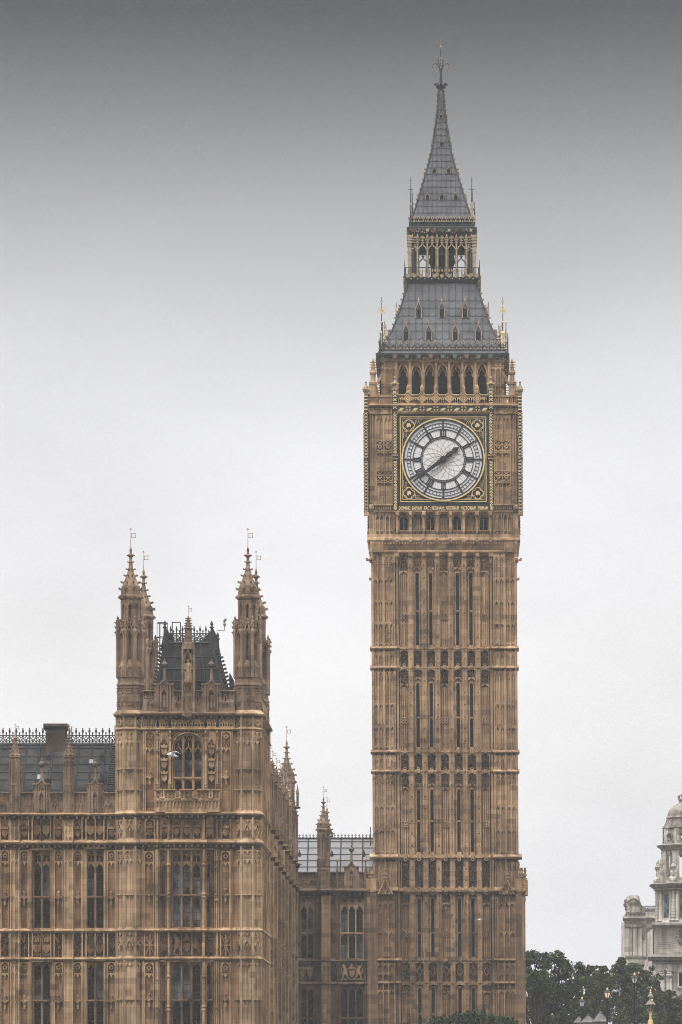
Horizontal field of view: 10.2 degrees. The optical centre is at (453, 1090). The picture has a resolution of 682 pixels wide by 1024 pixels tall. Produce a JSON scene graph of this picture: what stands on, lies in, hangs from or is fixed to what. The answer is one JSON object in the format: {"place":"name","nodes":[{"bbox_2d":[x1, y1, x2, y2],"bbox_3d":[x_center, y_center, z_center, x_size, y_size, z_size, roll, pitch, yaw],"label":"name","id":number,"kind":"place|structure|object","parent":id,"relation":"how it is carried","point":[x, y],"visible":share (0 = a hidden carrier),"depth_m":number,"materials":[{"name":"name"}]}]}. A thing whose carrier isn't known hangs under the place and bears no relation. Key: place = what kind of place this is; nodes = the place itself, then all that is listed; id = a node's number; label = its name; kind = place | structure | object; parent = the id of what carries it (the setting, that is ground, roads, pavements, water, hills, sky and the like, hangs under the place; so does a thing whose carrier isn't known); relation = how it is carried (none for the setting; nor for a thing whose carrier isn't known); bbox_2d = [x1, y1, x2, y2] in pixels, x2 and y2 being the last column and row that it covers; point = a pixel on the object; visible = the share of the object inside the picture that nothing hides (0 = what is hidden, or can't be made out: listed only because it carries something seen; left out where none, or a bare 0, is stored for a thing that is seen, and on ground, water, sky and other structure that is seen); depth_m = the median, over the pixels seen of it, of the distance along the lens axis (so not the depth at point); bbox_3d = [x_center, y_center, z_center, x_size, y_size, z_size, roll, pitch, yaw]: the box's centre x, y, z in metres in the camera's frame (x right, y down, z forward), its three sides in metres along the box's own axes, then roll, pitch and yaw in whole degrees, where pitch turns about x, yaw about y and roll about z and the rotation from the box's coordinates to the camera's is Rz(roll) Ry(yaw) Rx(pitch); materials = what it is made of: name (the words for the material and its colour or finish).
{"place":"outdoors","nodes":[
{"label":"outdoors","id":0,"kind":"place"},
{"bbox_2d":[0,723,116,1023],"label":"palace wing","id":1,"kind":"structure","parent":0,"point":[58,842],"depth_m":259.71,"materials":[{"name":"brown stone"}]},
{"bbox_2d":[33,850,50,927],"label":"window","id":2,"kind":"structure","parent":1,"relation":"in","point":[41,858],"depth_m":260.21,"materials":[{"name":"grey glass"}]},
{"bbox_2d":[33,962,50,1023],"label":"window","id":3,"kind":"structure","parent":1,"relation":"in","point":[41,970],"depth_m":260.21,"materials":[{"name":"black glass"}]},
{"bbox_2d":[87,850,103,927],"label":"window","id":4,"kind":"structure","parent":1,"relation":"in","point":[95,858],"depth_m":260.08,"materials":[{"name":"grey glass"}]},
{"bbox_2d":[87,962,103,1023],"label":"window","id":5,"kind":"structure","parent":1,"relation":"in","point":[95,970],"depth_m":260.08,"materials":[{"name":"grey glass"}]},
{"bbox_2d":[167,751,178,756],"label":"gull","id":6,"kind":"object","parent":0,"point":[172,753],"visible":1,"depth_m":224.89,"materials":[{"name":"white"}]},
{"bbox_2d":[113,528,272,1023],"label":"palace pavilion","id":7,"kind":"structure","parent":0,"point":[193,882],"depth_m":259.26,"materials":[{"name":"brown stone"}]},
{"bbox_2d":[160,850,166,928],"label":"window","id":8,"kind":"structure","parent":7,"relation":"in","point":[163,853],"depth_m":259.32,"materials":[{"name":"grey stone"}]},
{"bbox_2d":[160,961,166,1023],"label":"window","id":9,"kind":"structure","parent":7,"relation":"in","point":[163,965],"depth_m":259.32,"materials":[{"name":"black glass"}]},
{"bbox_2d":[171,850,201,927],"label":"window","id":10,"kind":"structure","parent":7,"relation":"in","point":[186,865],"depth_m":259.38,"materials":[{"name":"grey glass"}]},
{"bbox_2d":[171,962,201,1023],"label":"window","id":11,"kind":"structure","parent":7,"relation":"in","point":[186,977],"depth_m":259.38,"materials":[{"name":"grey glass"}]},
{"bbox_2d":[172,732,203,789],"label":"arched window","id":12,"kind":"structure","parent":7,"relation":"in","point":[189,763],"depth_m":259.83,"materials":[{"name":"glass"}]},
{"bbox_2d":[205,850,213,928],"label":"window","id":13,"kind":"structure","parent":7,"relation":"in","point":[209,895],"depth_m":259.38,"materials":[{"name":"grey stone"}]},
{"bbox_2d":[205,961,213,1023],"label":"window","id":14,"kind":"structure","parent":7,"relation":"in","point":[209,999],"depth_m":259.38,"materials":[{"name":"black glass"}]},
{"bbox_2d":[271,726,301,1023],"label":"palace range","id":15,"kind":"structure","parent":0,"point":[285,887],"depth_m":291.54,"materials":[{"name":"brown stone"}]},
{"bbox_2d":[298,786,372,1023],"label":"link building","id":16,"kind":"structure","parent":0,"point":[333,875],"depth_m":320.30,"materials":[{"name":"stone"}]},
{"bbox_2d":[300,898,313,957],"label":"window","id":17,"kind":"structure","parent":16,"relation":"in","point":[306,905],"depth_m":320.77,"materials":[{"name":"glass"}]},
{"bbox_2d":[300,986,313,1023],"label":"window","id":18,"kind":"structure","parent":16,"relation":"in","point":[306,992],"depth_m":320.77,"materials":[{"name":"grey glass"}]},
{"bbox_2d":[340,899,363,957],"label":"window","id":19,"kind":"structure","parent":16,"relation":"in","point":[351,911],"depth_m":320.77,"materials":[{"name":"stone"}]},
{"bbox_2d":[340,986,363,1023],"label":"window","id":20,"kind":"structure","parent":16,"relation":"in","point":[351,997],"depth_m":320.77,"materials":[{"name":"grey glass"}]},
{"bbox_2d":[0,0,681,1023],"label":"sky","id":21,"kind":"structure","parent":0,"point":[205,208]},
{"bbox_2d":[621,794,681,1023],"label":"domed building","id":22,"kind":"structure","parent":0,"point":[651,936],"depth_m":422.47,"materials":[{"name":"white stone"}]},
{"bbox_2d":[664,894,681,917],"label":"drum window","id":23,"kind":"structure","parent":22,"relation":"in","point":[666,896],"depth_m":422.26,"materials":[{"name":"grey glass"}]},
{"bbox_2d":[676,929,681,943],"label":"round window","id":24,"kind":"structure","parent":22,"relation":"in","point":[679,934],"depth_m":420.30,"materials":[{"name":"grey stone"}]},
{"label":"ground","id":25,"kind":"structure","parent":0,"visible":0},
{"bbox_2d":[361,40,527,1023],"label":"clock tower","id":26,"kind":"structure","parent":25,"relation":"on","point":[443,463],"depth_m":320.15,"materials":[{"name":"stone"}]},
{"bbox_2d":[400,517,407,529],"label":"arcade window","id":27,"kind":"structure","parent":26,"relation":"in","point":[405,519],"depth_m":320.77,"materials":[{"name":"black glass"}]},
{"bbox_2d":[416,574,418,644],"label":"slit window","id":28,"kind":"structure","parent":26,"relation":"in","point":[417,577],"depth_m":320.84,"materials":[{"name":"black glass"}]},
{"bbox_2d":[416,684,419,746],"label":"slit window","id":29,"kind":"structure","parent":26,"relation":"in","point":[417,687],"depth_m":320.84,"materials":[{"name":"black glass"}]},
{"bbox_2d":[417,790,419,851],"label":"slit window","id":30,"kind":"structure","parent":26,"relation":"in","point":[418,792],"depth_m":320.84,"materials":[{"name":"black glass"}]},
{"bbox_2d":[418,899,420,956],"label":"slit window","id":31,"kind":"structure","parent":26,"relation":"in","point":[419,901],"depth_m":320.84,"materials":[{"name":"black glass"}]},
{"bbox_2d":[418,988,420,1023],"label":"slit window","id":32,"kind":"structure","parent":26,"relation":"in","point":[419,990],"depth_m":320.84,"materials":[{"name":"black glass"}]},
{"bbox_2d":[429,574,431,644],"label":"slit window","id":33,"kind":"structure","parent":26,"relation":"in","point":[430,576],"depth_m":320.84,"materials":[{"name":"black glass"}]},
{"bbox_2d":[427,516,433,529],"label":"arcade window","id":34,"kind":"structure","parent":26,"relation":"in","point":[428,520],"depth_m":320.77,"materials":[{"name":"black glass"}]},
{"bbox_2d":[430,684,432,746],"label":"slit window","id":35,"kind":"structure","parent":26,"relation":"in","point":[431,686],"depth_m":320.84,"materials":[{"name":"black glass"}]},
{"bbox_2d":[430,790,433,851],"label":"slit window","id":36,"kind":"structure","parent":26,"relation":"in","point":[431,793],"depth_m":320.84,"materials":[{"name":"black glass"}]},
{"bbox_2d":[431,899,433,956],"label":"slit window","id":37,"kind":"structure","parent":26,"relation":"in","point":[432,901],"depth_m":320.84,"materials":[{"name":"black glass"}]},
{"bbox_2d":[432,988,434,1018],"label":"slit window","id":38,"kind":"structure","parent":26,"relation":"in","point":[433,990],"depth_m":320.84,"materials":[{"name":"black glass"}]},
{"bbox_2d":[453,517,460,529],"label":"arcade window","id":39,"kind":"structure","parent":26,"relation":"in","point":[456,519],"depth_m":320.77,"materials":[{"name":"black glass"}]},
{"bbox_2d":[456,574,458,644],"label":"slit window","id":40,"kind":"structure","parent":26,"relation":"in","point":[457,576],"depth_m":320.84,"materials":[{"name":"black glass"}]},
{"bbox_2d":[457,684,459,746],"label":"slit window","id":41,"kind":"structure","parent":26,"relation":"in","point":[458,687],"depth_m":320.84,"materials":[{"name":"black glass"}]},
{"bbox_2d":[457,790,460,851],"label":"slit window","id":42,"kind":"structure","parent":26,"relation":"in","point":[458,792],"depth_m":320.84,"materials":[{"name":"black glass"}]},
{"bbox_2d":[458,899,460,956],"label":"slit window","id":43,"kind":"structure","parent":26,"relation":"in","point":[459,901],"depth_m":320.84,"materials":[{"name":"black glass"}]},
{"bbox_2d":[459,988,461,1021],"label":"slit window","id":44,"kind":"structure","parent":26,"relation":"in","point":[460,992],"depth_m":320.84,"materials":[{"name":"black glass"}]},
{"bbox_2d":[469,574,472,644],"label":"slit window","id":45,"kind":"structure","parent":26,"relation":"in","point":[470,576],"depth_m":320.84,"materials":[{"name":"black glass"}]},
{"bbox_2d":[470,684,472,746],"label":"slit window","id":46,"kind":"structure","parent":26,"relation":"in","point":[471,686],"depth_m":320.84,"materials":[{"name":"black glass"}]},
{"bbox_2d":[471,790,473,851],"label":"slit window","id":47,"kind":"structure","parent":26,"relation":"in","point":[472,793],"depth_m":320.84,"materials":[{"name":"black glass"}]},
{"bbox_2d":[471,899,474,956],"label":"slit window","id":48,"kind":"structure","parent":26,"relation":"in","point":[472,901],"depth_m":320.84,"materials":[{"name":"black glass"}]},
{"bbox_2d":[472,988,474,1019],"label":"slit window","id":49,"kind":"structure","parent":26,"relation":"in","point":[473,990],"depth_m":320.84,"materials":[{"name":"black glass"}]},
{"bbox_2d":[480,516,487,529],"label":"arcade window","id":50,"kind":"structure","parent":26,"relation":"in","point":[485,519],"depth_m":320.77,"materials":[{"name":"black glass"}]},
{"bbox_2d":[425,1008,518,1023],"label":"leafy tree","id":51,"kind":"object","parent":25,"relation":"on","point":[468,1016],"visible":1,"depth_m":299.47,"materials":[{"name":"green plant"}]},
{"bbox_2d":[526,969,557,1023],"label":"leafy tree","id":52,"kind":"object","parent":25,"relation":"on","point":[542,986],"visible":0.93,"depth_m":336.55,"materials":[{"name":"green plant"}]},
{"bbox_2d":[526,949,594,1023],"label":"leafy tree","id":53,"kind":"object","parent":25,"relation":"on","point":[567,991],"visible":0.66,"depth_m":351.21,"materials":[{"name":"green plant"}]},
{"bbox_2d":[574,964,628,1023],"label":"leafy tree","id":54,"kind":"object","parent":25,"relation":"on","point":[602,980],"visible":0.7,"depth_m":365.19,"materials":[{"name":"green plant"}]},
{"bbox_2d":[608,956,663,1023],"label":"leafy tree","id":55,"kind":"object","parent":25,"relation":"on","point":[625,994],"visible":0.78,"depth_m":377.37,"materials":[{"name":"green plant"}]},
{"bbox_2d":[643,983,667,1023],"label":"leafy tree","id":56,"kind":"object","parent":25,"relation":"on","point":[658,1009],"visible":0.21,"depth_m":385.52,"materials":[{"name":"green plant"}]},
{"bbox_2d":[651,989,681,1023],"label":"leafy tree","id":57,"kind":"object","parent":25,"relation":"on","point":[671,1013],"visible":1,"depth_m":373.44,"materials":[{"name":"green plant"}]},
{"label":"pavement","id":58,"kind":"structure","parent":0,"visible":0},
{"bbox_2d":[573,1016,580,1023],"bbox_3d":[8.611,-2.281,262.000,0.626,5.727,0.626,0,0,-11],"label":"tent","id":59,"kind":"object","parent":58,"relation":"on","point":[577,1020],"depth_m":261.80,"materials":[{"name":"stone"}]},
{"bbox_2d":[578,997,585,1023],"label":"street lamp","id":60,"kind":"object","parent":58,"relation":"on","point":[582,1002],"visible":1,"depth_m":254.97,"materials":[{"name":"black metal"}]},
{"bbox_2d":[581,1014,592,1023],"bbox_3d":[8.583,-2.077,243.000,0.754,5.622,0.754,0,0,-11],"label":"tent","id":61,"kind":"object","parent":58,"relation":"on","point":[587,1019],"depth_m":242.74,"materials":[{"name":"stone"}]},
{"bbox_2d":[592,1011,608,1023],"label":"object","id":62,"kind":"structure","parent":58,"relation":"on","point":[600,1018],"depth_m":227.71,"materials":[{"name":"stone"}]},
{"bbox_2d":[602,988,611,1023],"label":"street lamp","id":63,"kind":"object","parent":58,"relation":"on","point":[607,992],"visible":1,"depth_m":212.96,"materials":[{"name":"black metal"}]},
{"bbox_2d":[629,973,639,1023],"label":"street lamp","id":64,"kind":"object","parent":58,"relation":"on","point":[634,977],"visible":1,"depth_m":180.96,"materials":[{"name":"black metal"}]},
{"bbox_2d":[645,989,655,1023],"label":"ornate lamp","id":65,"kind":"object","parent":58,"relation":"on","point":[650,1004],"visible":1,"depth_m":189.88,"materials":[{"name":"gold metal"}]}
]}

